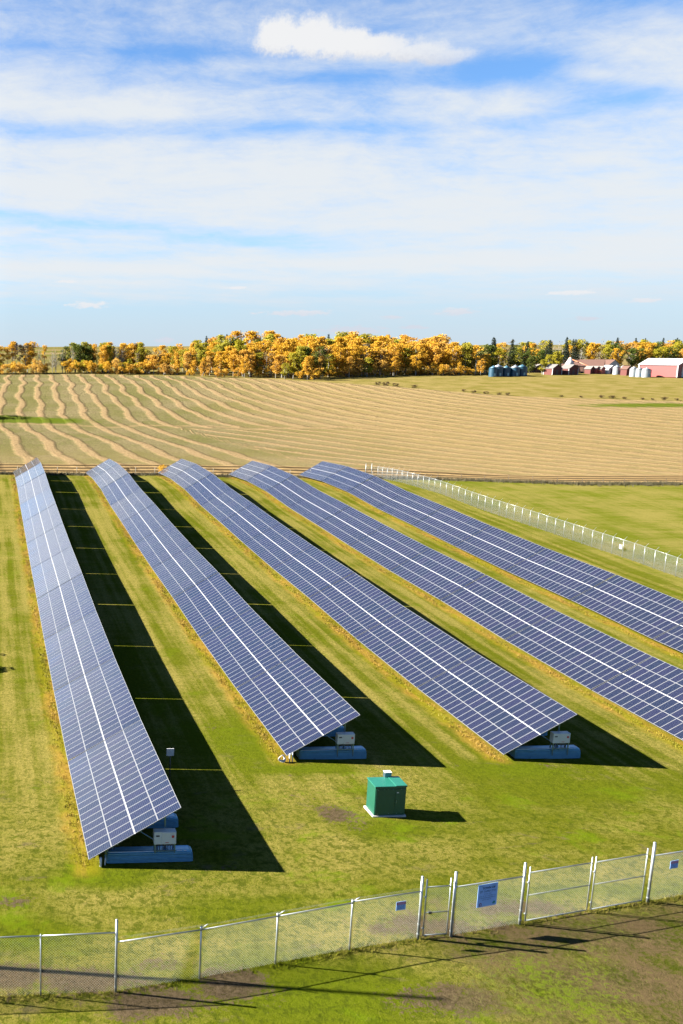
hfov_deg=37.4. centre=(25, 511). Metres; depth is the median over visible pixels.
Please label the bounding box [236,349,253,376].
aspen tree
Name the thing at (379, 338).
aspen tree
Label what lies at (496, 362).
poplar tree
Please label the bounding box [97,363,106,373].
shrub
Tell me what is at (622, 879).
fence gate
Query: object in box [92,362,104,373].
shrub
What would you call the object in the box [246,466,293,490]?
solar table
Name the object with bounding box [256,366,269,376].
shrub
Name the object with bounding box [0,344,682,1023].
ground
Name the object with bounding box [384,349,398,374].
aspen tree
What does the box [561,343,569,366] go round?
spruce tree
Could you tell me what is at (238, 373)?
shrub
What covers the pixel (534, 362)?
broadleaf tree
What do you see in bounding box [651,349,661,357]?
poplar tree
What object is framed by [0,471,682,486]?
bank grass
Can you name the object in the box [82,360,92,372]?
shrub
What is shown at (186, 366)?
aspen tree
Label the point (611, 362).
farmhouse
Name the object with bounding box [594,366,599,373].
shed
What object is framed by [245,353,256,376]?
aspen tree
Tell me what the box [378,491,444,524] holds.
solar table
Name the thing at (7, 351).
slender aspen
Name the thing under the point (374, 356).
aspen tree
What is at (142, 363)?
shrub
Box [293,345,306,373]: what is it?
poplar tree
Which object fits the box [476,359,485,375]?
aspen tree
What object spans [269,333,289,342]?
aspen tree
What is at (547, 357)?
poplar tree
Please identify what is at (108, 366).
shrub
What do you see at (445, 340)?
aspen tree
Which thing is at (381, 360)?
aspen tree
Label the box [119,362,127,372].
shrub
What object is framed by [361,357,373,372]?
poplar tree
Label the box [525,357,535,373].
broadleaf tree
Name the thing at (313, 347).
slender aspen
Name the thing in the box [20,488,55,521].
solar table
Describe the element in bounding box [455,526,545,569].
solar table
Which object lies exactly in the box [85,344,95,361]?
broadleaf tree
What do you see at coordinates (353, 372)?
shrub
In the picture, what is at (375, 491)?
solar table
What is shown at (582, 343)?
poplar tree
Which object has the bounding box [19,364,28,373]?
shrub
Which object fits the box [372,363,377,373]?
aspen tree
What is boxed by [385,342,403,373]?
aspen tree
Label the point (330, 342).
poplar tree
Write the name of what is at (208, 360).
aspen tree
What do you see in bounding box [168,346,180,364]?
poplar tree
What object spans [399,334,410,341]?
aspen tree
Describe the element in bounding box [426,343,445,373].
aspen tree
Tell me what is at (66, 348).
broadleaf tree
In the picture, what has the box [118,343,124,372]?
slender aspen
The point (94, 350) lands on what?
slender aspen
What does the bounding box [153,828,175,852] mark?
inverter cabinet
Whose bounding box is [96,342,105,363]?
poplar tree
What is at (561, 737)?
inverter cabinet
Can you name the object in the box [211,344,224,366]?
poplar tree
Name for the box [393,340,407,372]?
aspen tree
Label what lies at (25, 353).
slender aspen
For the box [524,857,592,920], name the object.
fence gate
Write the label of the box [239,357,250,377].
aspen tree
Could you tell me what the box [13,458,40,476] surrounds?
solar table
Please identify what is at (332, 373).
shrub
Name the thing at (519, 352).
poplar tree
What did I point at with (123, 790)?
solar table
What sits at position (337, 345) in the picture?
aspen tree
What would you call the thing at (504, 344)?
aspen tree
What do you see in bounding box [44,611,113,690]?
solar table
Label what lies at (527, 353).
broadleaf tree
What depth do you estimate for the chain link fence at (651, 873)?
34.23 m
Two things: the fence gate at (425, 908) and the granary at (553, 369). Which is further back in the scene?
the granary at (553, 369)
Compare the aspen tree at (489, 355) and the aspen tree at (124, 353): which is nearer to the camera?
the aspen tree at (489, 355)
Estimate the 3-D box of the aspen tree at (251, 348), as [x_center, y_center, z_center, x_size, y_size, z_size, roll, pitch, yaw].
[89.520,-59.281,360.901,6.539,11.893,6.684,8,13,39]
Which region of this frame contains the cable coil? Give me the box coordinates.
[278,755,285,761]
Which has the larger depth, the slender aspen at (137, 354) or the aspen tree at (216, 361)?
the slender aspen at (137, 354)
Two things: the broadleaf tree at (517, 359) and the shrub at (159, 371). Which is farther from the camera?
the broadleaf tree at (517, 359)
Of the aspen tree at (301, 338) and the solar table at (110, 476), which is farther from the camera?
the aspen tree at (301, 338)
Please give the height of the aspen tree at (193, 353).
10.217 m
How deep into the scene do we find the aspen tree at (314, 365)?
350.00 m
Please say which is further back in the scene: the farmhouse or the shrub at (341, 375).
the farmhouse
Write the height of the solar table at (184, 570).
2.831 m
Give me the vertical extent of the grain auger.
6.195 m
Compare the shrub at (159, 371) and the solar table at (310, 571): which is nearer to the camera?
the solar table at (310, 571)
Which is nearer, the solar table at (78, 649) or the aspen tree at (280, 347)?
the solar table at (78, 649)
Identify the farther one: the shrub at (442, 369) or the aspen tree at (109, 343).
the aspen tree at (109, 343)
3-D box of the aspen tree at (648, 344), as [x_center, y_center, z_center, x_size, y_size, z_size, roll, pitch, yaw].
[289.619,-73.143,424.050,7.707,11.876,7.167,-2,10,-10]
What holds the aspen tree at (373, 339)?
on the ground at (618, 954)
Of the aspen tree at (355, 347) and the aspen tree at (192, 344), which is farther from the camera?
the aspen tree at (192, 344)
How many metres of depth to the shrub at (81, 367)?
382.33 m
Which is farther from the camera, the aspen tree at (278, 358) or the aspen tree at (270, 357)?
the aspen tree at (270, 357)
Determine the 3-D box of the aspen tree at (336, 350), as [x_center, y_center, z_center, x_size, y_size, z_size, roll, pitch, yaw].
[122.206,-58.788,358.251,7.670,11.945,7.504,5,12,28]
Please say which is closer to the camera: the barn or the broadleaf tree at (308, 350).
the broadleaf tree at (308, 350)
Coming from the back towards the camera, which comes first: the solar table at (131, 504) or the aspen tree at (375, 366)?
the aspen tree at (375, 366)
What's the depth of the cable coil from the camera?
52.11 m
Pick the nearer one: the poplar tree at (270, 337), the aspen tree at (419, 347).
the aspen tree at (419, 347)
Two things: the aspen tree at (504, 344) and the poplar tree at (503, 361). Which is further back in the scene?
the aspen tree at (504, 344)
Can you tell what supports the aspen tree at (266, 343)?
on the ground at (618, 954)
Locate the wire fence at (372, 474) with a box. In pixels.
[11,466,666,484]
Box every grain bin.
[488,365,497,376]
[494,364,503,376]
[503,365,510,375]
[510,365,519,375]
[518,364,527,375]
[612,365,620,374]
[629,366,636,376]
[635,367,641,376]
[641,367,651,376]
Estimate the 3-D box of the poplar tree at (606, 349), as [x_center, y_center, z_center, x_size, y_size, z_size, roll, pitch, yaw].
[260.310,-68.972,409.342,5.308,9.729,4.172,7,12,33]
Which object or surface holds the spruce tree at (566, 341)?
on the ground at (618, 954)
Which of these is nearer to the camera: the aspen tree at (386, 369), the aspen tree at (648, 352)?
the aspen tree at (386, 369)
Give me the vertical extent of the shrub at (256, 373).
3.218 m
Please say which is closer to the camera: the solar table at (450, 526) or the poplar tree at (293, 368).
the solar table at (450, 526)
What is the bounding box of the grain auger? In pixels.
[568,358,602,372]
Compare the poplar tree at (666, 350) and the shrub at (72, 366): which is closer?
the shrub at (72, 366)
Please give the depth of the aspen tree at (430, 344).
374.97 m
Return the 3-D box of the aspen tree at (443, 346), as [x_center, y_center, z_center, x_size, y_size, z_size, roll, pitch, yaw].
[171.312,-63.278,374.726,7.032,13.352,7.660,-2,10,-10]
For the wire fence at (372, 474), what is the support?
on the ground at (618, 954)
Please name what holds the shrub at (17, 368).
on the ground at (618, 954)
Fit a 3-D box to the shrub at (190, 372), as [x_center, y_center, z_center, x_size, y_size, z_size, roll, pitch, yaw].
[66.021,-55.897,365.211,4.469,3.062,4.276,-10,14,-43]
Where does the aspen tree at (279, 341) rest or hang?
on the ground at (618, 954)
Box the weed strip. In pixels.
[8,474,682,867]
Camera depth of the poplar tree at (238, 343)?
367.79 m
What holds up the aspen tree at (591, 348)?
on the ground at (618, 954)
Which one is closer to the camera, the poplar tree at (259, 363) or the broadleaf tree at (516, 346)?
the poplar tree at (259, 363)
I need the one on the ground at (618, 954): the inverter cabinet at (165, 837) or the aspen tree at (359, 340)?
the aspen tree at (359, 340)
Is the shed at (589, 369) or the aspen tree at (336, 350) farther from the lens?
the shed at (589, 369)
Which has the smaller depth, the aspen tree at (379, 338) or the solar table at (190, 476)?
the solar table at (190, 476)
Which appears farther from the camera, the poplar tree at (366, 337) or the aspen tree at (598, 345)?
the aspen tree at (598, 345)
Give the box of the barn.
[561,359,604,371]
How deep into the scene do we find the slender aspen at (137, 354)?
378.95 m
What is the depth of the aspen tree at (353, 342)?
367.39 m
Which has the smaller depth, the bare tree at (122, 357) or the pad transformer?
the pad transformer
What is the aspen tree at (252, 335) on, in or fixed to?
on the ground at (618, 954)
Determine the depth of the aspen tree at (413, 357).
364.29 m
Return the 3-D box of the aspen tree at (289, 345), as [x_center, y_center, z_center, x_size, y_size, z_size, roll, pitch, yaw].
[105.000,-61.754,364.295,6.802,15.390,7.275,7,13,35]
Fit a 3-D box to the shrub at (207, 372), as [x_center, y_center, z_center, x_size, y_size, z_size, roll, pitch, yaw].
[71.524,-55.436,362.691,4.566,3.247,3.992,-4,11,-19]
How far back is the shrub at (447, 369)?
365.07 m
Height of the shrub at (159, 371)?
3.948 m
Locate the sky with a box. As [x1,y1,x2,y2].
[0,0,682,346]
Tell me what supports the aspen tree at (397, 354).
on the ground at (618, 954)
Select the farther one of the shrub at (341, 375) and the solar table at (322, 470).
the shrub at (341, 375)
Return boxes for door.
[375,789,405,814]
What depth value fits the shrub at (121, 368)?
373.84 m
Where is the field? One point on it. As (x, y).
(83, 423)
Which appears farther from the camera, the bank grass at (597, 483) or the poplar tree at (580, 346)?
the poplar tree at (580, 346)
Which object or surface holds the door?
in the pad transformer
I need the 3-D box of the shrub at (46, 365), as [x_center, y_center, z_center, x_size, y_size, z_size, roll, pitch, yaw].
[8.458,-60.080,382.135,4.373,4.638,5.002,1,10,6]
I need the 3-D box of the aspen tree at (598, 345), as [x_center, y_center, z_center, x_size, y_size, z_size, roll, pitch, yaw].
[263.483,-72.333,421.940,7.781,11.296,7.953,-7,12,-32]
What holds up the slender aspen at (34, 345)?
on the ground at (618, 954)
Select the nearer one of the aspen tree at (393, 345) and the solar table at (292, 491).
the solar table at (292, 491)
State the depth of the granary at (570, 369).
366.08 m
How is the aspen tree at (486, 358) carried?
on the ground at (618, 954)
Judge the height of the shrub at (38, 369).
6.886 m
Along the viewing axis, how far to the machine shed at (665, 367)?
352.42 m
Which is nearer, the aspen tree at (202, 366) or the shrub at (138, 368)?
the aspen tree at (202, 366)
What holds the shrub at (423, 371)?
on the ground at (618, 954)
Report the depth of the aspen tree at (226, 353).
366.46 m
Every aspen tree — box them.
[0,346,5,367]
[21,343,34,371]
[98,344,109,372]
[101,342,114,372]
[118,343,128,372]
[125,343,137,363]
[145,354,153,373]
[150,355,159,373]
[153,345,167,361]
[158,353,165,365]
[158,356,169,373]
[160,363,167,372]
[165,353,170,371]
[172,343,182,359]
[174,364,179,374]
[177,348,186,370]
[182,350,197,367]
[182,352,191,370]
[188,342,196,355]
[189,360,198,371]
[199,362,205,374]
[204,356,213,374]
[205,351,214,368]
[206,342,221,371]
[207,337,217,352]
[214,351,223,372]
[222,345,234,374]
[224,331,245,344]
[227,348,239,374]
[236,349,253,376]
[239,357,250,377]
[242,345,258,374]
[243,330,259,346]
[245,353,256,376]
[247,347,259,375]
[254,339,273,372]
[256,330,274,369]
[257,344,267,366]
[264,351,276,375]
[268,338,284,373]
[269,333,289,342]
[270,354,284,377]
[271,342,287,375]
[276,354,286,377]
[280,351,295,376]
[282,338,296,375]
[295,334,313,344]
[296,338,319,360]
[301,356,313,379]
[305,356,316,377]
[315,336,328,366]
[316,356,326,377]
[324,346,335,374]
[328,343,343,361]
[329,347,346,376]
[333,348,347,375]
[334,337,347,352]
[339,347,355,375]
[343,334,360,340]
[345,344,363,374]
[345,356,355,374]
[346,340,360,374]
[354,337,364,362]
[354,358,364,376]
[363,336,376,347]
[367,348,373,372]
[369,347,382,374]
[370,341,383,372]
[371,348,389,374]
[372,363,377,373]
[374,341,386,371]
[376,336,391,348]
[380,363,389,375]
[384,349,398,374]
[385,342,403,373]
[389,356,401,375]
[391,352,403,374]
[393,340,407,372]
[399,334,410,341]
[401,344,413,372]
[405,337,417,349]
[410,343,428,373]
[410,354,421,374]
[413,339,428,349]
[414,344,430,368]
[425,341,440,372]
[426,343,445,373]
[429,334,450,370]
[429,336,442,356]
[429,362,436,372]
[437,342,451,365]
[438,336,448,343]
[438,351,450,366]
[444,342,462,372]
[457,362,461,372]
[468,351,477,373]
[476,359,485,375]
[479,354,490,373]
[483,354,491,373]
[496,342,507,362]
[522,343,537,353]
[584,342,597,358]
[586,343,603,358]
[609,348,625,363]
[613,341,629,358]
[625,342,639,359]
[635,345,644,361]
[643,342,656,357]
[643,349,652,359]
[661,340,678,352]
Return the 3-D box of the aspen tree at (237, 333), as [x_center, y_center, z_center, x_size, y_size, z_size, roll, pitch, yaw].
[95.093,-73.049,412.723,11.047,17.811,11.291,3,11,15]
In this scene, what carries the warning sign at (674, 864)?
attached to the chain link fence at (651, 873)
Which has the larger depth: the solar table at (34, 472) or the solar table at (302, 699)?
the solar table at (34, 472)
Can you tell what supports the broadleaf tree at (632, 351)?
on the ground at (618, 954)
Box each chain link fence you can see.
[0,842,682,994]
[365,465,682,578]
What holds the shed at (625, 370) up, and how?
on the ground at (618, 954)
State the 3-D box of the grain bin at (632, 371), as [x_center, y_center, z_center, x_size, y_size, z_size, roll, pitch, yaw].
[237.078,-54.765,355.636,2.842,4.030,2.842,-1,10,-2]
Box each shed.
[531,364,544,372]
[584,366,594,373]
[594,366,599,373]
[598,366,605,373]
[620,366,630,375]
[638,358,682,376]
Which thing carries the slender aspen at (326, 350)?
on the ground at (618, 954)
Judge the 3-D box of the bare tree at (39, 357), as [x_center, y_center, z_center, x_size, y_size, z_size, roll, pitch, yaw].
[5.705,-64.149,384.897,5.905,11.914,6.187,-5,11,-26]
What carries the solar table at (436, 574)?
on the ground at (618, 954)
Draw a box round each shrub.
[0,364,6,373]
[5,362,15,373]
[13,364,24,373]
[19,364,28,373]
[27,363,37,372]
[31,358,43,373]
[42,363,50,373]
[61,358,76,372]
[67,363,79,373]
[74,359,87,372]
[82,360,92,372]
[84,361,98,372]
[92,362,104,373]
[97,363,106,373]
[101,361,115,373]
[109,358,120,373]
[115,362,129,373]
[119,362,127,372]
[126,364,138,373]
[133,362,144,373]
[136,359,151,374]
[154,366,162,374]
[163,364,175,374]
[186,369,194,375]
[200,369,211,375]
[213,368,222,376]
[222,368,228,376]
[232,368,242,376]
[251,370,262,375]
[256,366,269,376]
[294,371,303,378]
[309,369,320,379]
[310,368,323,378]
[325,368,336,377]
[336,367,345,376]
[350,366,361,376]
[382,366,394,375]
[399,363,413,374]
[419,365,428,374]
[435,364,446,374]
[437,364,450,374]
[449,368,457,374]
[460,366,469,374]
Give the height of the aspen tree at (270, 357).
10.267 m
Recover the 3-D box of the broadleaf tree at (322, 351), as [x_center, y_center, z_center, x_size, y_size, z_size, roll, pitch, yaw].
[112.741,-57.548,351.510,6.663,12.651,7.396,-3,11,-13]
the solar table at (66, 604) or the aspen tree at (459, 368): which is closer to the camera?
the solar table at (66, 604)
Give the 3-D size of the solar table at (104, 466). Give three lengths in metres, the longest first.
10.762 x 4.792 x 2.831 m
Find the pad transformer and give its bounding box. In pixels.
[364,770,407,816]
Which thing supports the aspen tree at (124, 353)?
on the ground at (618, 954)
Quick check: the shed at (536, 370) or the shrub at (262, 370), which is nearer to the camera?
the shrub at (262, 370)
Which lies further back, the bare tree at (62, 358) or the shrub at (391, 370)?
the bare tree at (62, 358)
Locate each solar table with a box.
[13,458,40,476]
[15,463,44,487]
[17,473,49,504]
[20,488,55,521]
[23,504,62,542]
[27,523,70,568]
[31,546,81,597]
[37,574,95,638]
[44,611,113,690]
[54,657,140,760]
[68,720,192,863]
[86,459,117,477]
[93,464,127,488]
[101,473,139,504]
[110,489,153,521]
[122,504,170,542]
[135,523,191,567]
[152,546,217,596]
[158,459,194,477]
[170,464,211,488]
[173,572,251,636]
[185,474,230,504]
[200,609,295,687]
[201,489,252,521]
[221,504,279,542]
[229,461,270,479]
[236,654,365,758]
[244,523,312,567]
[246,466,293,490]
[266,476,318,506]
[273,546,353,597]
[289,491,348,524]
[300,461,345,480]
[309,572,406,636]
[317,506,385,545]
[322,466,373,490]
[347,476,405,507]
[350,526,429,570]
[355,609,476,687]
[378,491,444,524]
[390,548,484,599]
[413,507,489,545]
[418,654,580,758]
[441,575,556,639]
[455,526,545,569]
[506,548,615,598]
[506,611,651,689]
[571,575,682,638]
[592,657,682,739]
[654,623,682,652]
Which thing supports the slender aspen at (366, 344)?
on the ground at (618, 954)
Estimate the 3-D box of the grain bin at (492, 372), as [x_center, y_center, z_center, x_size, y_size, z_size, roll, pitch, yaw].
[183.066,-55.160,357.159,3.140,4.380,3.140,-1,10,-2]
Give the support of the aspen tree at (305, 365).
on the ground at (618, 954)
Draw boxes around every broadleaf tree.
[58,346,70,372]
[70,343,81,364]
[75,344,85,363]
[82,346,94,369]
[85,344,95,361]
[229,337,240,365]
[301,346,312,376]
[311,346,328,377]
[471,346,484,371]
[481,344,496,371]
[506,345,520,364]
[507,349,524,365]
[523,348,538,365]
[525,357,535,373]
[528,355,536,372]
[536,350,548,363]
[611,343,624,359]
[626,348,639,367]
[635,348,648,365]
[654,341,665,348]
[664,347,677,357]
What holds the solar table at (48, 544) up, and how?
on the ground at (618, 954)
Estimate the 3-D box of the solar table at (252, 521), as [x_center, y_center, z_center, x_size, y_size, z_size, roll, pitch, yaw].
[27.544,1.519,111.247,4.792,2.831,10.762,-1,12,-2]
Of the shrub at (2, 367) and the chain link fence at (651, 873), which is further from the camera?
the shrub at (2, 367)
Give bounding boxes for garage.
[604,365,613,373]
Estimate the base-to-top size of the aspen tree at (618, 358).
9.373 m
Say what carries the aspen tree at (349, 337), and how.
on the ground at (618, 954)
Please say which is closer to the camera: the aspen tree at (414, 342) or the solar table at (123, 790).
the solar table at (123, 790)
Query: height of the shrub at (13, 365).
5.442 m
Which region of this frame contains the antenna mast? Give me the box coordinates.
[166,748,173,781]
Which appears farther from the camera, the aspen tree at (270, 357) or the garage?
the garage
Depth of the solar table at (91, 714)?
56.08 m
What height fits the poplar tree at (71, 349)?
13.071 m
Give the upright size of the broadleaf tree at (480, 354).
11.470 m
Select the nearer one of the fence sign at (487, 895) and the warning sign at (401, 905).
the warning sign at (401, 905)
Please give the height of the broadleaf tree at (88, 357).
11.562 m
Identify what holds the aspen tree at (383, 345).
on the ground at (618, 954)
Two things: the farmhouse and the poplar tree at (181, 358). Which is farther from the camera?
the farmhouse
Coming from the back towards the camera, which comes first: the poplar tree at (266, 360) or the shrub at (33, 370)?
the shrub at (33, 370)
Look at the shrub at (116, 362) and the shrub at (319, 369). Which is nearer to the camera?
the shrub at (319, 369)
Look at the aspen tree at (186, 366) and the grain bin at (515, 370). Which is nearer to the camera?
the grain bin at (515, 370)
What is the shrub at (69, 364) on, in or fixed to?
on the ground at (618, 954)
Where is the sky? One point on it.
(172, 172)
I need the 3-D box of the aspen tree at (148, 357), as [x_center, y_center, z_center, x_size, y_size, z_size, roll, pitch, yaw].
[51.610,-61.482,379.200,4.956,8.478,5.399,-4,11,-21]
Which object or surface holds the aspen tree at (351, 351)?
on the ground at (618, 954)
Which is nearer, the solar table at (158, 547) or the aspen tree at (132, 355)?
the solar table at (158, 547)
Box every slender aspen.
[4,347,11,370]
[8,341,17,361]
[8,341,17,372]
[14,344,23,361]
[22,345,29,373]
[29,341,38,359]
[42,345,47,369]
[90,344,97,369]
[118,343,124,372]
[133,353,139,361]
[217,357,222,367]
[308,340,319,375]
[317,349,331,376]
[362,343,370,359]
[363,346,372,373]
[427,351,432,366]
[471,345,483,374]
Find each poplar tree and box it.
[67,342,75,362]
[81,342,88,371]
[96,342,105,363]
[104,345,113,372]
[134,342,144,371]
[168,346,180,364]
[178,349,192,372]
[193,343,203,371]
[197,350,206,374]
[199,342,210,357]
[209,334,226,369]
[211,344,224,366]
[219,342,230,372]
[233,340,246,371]
[254,352,264,376]
[260,351,274,375]
[262,333,276,371]
[280,363,290,378]
[287,352,299,378]
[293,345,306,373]
[299,355,308,377]
[324,354,336,376]
[325,339,335,361]
[334,331,350,342]
[356,333,372,343]
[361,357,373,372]
[400,348,412,370]
[457,343,473,373]
[461,342,473,370]
[491,348,506,365]
[498,347,507,362]
[515,347,523,363]
[535,340,552,349]
[537,359,547,373]
[543,354,553,364]
[552,351,563,364]
[573,342,582,358]
[577,339,588,358]
[593,345,605,358]
[600,347,612,359]
[604,340,614,355]
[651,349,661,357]
[658,346,668,357]
[670,342,682,357]
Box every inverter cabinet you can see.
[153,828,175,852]
[335,732,354,756]
[549,731,570,755]
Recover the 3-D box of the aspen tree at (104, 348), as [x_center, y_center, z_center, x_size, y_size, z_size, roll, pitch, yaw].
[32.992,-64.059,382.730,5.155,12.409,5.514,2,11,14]
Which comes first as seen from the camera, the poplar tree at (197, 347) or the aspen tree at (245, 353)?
the aspen tree at (245, 353)
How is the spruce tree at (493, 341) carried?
on the ground at (618, 954)
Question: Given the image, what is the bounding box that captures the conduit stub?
[100,857,105,866]
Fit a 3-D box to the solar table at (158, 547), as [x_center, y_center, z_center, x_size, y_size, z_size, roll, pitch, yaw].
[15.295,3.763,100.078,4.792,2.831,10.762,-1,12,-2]
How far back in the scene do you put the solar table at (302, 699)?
55.88 m
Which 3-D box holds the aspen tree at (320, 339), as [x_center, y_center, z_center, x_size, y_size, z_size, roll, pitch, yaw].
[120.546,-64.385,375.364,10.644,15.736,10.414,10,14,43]
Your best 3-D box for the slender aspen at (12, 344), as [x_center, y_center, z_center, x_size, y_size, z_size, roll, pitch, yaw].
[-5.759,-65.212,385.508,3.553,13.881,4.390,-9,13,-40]
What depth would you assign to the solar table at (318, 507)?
122.03 m
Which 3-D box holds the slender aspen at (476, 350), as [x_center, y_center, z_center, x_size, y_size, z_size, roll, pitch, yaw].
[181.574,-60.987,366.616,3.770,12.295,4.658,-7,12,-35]
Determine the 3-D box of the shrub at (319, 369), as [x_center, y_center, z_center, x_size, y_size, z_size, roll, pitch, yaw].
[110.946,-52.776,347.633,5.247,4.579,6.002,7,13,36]
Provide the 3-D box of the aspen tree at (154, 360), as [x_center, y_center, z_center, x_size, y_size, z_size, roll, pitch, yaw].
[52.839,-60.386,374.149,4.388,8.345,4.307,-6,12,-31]
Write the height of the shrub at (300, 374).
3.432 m
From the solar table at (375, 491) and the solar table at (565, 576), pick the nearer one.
the solar table at (565, 576)
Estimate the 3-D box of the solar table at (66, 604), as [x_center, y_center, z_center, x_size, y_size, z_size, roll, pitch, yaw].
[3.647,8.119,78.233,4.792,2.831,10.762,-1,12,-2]
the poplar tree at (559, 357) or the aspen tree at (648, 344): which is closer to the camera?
the poplar tree at (559, 357)
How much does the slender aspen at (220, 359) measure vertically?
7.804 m
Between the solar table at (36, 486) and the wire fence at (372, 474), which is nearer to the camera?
the solar table at (36, 486)
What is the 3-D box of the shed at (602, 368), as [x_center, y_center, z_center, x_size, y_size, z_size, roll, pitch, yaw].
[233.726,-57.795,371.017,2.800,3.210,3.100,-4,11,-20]
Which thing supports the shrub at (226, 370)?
on the ground at (618, 954)
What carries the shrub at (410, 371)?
on the ground at (618, 954)
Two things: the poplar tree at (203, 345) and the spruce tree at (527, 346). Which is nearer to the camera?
the spruce tree at (527, 346)
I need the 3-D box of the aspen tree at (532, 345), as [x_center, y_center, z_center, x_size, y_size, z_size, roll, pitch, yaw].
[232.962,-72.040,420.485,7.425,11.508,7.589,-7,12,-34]
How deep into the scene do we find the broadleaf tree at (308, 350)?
355.24 m
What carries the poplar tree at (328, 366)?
on the ground at (618, 954)
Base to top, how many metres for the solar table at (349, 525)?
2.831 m
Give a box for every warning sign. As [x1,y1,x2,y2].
[396,901,405,910]
[670,860,678,868]
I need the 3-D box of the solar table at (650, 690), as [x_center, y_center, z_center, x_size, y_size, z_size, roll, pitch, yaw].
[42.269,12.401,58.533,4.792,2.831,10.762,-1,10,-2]
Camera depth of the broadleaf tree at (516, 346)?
419.29 m
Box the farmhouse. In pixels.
[605,359,620,365]
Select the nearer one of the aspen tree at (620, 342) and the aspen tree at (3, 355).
the aspen tree at (3, 355)
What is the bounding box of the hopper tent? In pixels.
[565,357,573,363]
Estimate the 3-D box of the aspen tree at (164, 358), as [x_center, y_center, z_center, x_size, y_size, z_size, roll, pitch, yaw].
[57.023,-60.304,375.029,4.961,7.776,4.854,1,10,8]
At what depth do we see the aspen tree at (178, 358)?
395.34 m
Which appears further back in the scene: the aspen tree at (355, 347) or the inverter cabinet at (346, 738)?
the aspen tree at (355, 347)
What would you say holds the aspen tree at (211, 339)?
on the ground at (618, 954)
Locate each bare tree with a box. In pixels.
[35,346,44,363]
[45,349,58,371]
[50,347,58,371]
[57,351,66,372]
[111,343,120,372]
[119,349,125,364]
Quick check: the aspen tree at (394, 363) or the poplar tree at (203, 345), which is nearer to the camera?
the aspen tree at (394, 363)
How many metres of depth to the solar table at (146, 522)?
110.22 m
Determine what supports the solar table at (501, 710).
on the ground at (618, 954)
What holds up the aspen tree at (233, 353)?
on the ground at (618, 954)
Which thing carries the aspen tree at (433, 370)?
on the ground at (618, 954)
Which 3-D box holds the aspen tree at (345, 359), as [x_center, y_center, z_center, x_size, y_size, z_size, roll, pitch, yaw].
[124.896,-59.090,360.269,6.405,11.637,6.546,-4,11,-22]
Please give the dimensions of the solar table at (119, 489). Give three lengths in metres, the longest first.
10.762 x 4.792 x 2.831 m
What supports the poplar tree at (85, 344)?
on the ground at (618, 954)
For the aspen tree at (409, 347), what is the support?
on the ground at (618, 954)
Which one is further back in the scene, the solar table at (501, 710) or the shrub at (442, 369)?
the shrub at (442, 369)
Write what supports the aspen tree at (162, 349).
on the ground at (618, 954)
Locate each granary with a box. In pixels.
[543,364,562,374]
[562,364,578,374]
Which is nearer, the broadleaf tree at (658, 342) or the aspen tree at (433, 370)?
the aspen tree at (433, 370)
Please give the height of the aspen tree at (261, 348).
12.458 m
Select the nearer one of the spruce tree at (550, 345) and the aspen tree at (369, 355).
the aspen tree at (369, 355)
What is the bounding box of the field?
[0,374,682,482]
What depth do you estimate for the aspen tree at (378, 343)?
374.92 m
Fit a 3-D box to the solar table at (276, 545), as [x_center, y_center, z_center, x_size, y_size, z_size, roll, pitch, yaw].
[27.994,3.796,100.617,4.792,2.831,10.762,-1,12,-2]
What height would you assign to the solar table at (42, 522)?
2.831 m
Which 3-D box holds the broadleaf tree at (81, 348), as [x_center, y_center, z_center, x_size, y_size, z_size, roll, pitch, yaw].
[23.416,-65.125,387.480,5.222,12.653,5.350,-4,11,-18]
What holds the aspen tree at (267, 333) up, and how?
on the ground at (618, 954)
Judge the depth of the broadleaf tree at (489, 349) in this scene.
381.85 m
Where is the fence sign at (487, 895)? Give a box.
[476,882,497,907]
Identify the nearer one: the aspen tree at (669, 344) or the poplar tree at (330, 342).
the poplar tree at (330, 342)
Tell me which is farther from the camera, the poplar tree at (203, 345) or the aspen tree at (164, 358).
the poplar tree at (203, 345)
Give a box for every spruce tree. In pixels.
[487,337,499,370]
[505,339,515,366]
[520,341,531,370]
[547,340,553,361]
[560,337,569,365]
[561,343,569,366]
[569,339,579,358]
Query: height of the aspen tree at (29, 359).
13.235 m
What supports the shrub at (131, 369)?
on the ground at (618, 954)
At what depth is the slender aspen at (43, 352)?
387.99 m
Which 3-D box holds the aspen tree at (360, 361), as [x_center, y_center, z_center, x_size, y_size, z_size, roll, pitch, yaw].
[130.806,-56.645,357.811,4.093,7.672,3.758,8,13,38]
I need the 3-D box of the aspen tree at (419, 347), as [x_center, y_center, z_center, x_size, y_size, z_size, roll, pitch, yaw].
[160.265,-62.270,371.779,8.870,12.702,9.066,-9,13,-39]
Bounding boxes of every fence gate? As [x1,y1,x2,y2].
[421,878,451,935]
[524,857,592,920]
[589,848,648,909]
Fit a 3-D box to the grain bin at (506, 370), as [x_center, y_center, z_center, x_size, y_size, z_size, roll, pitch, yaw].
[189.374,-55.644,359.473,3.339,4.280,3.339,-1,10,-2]
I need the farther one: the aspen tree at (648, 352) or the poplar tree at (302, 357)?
the aspen tree at (648, 352)
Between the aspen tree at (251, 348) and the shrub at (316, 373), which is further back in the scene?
the aspen tree at (251, 348)

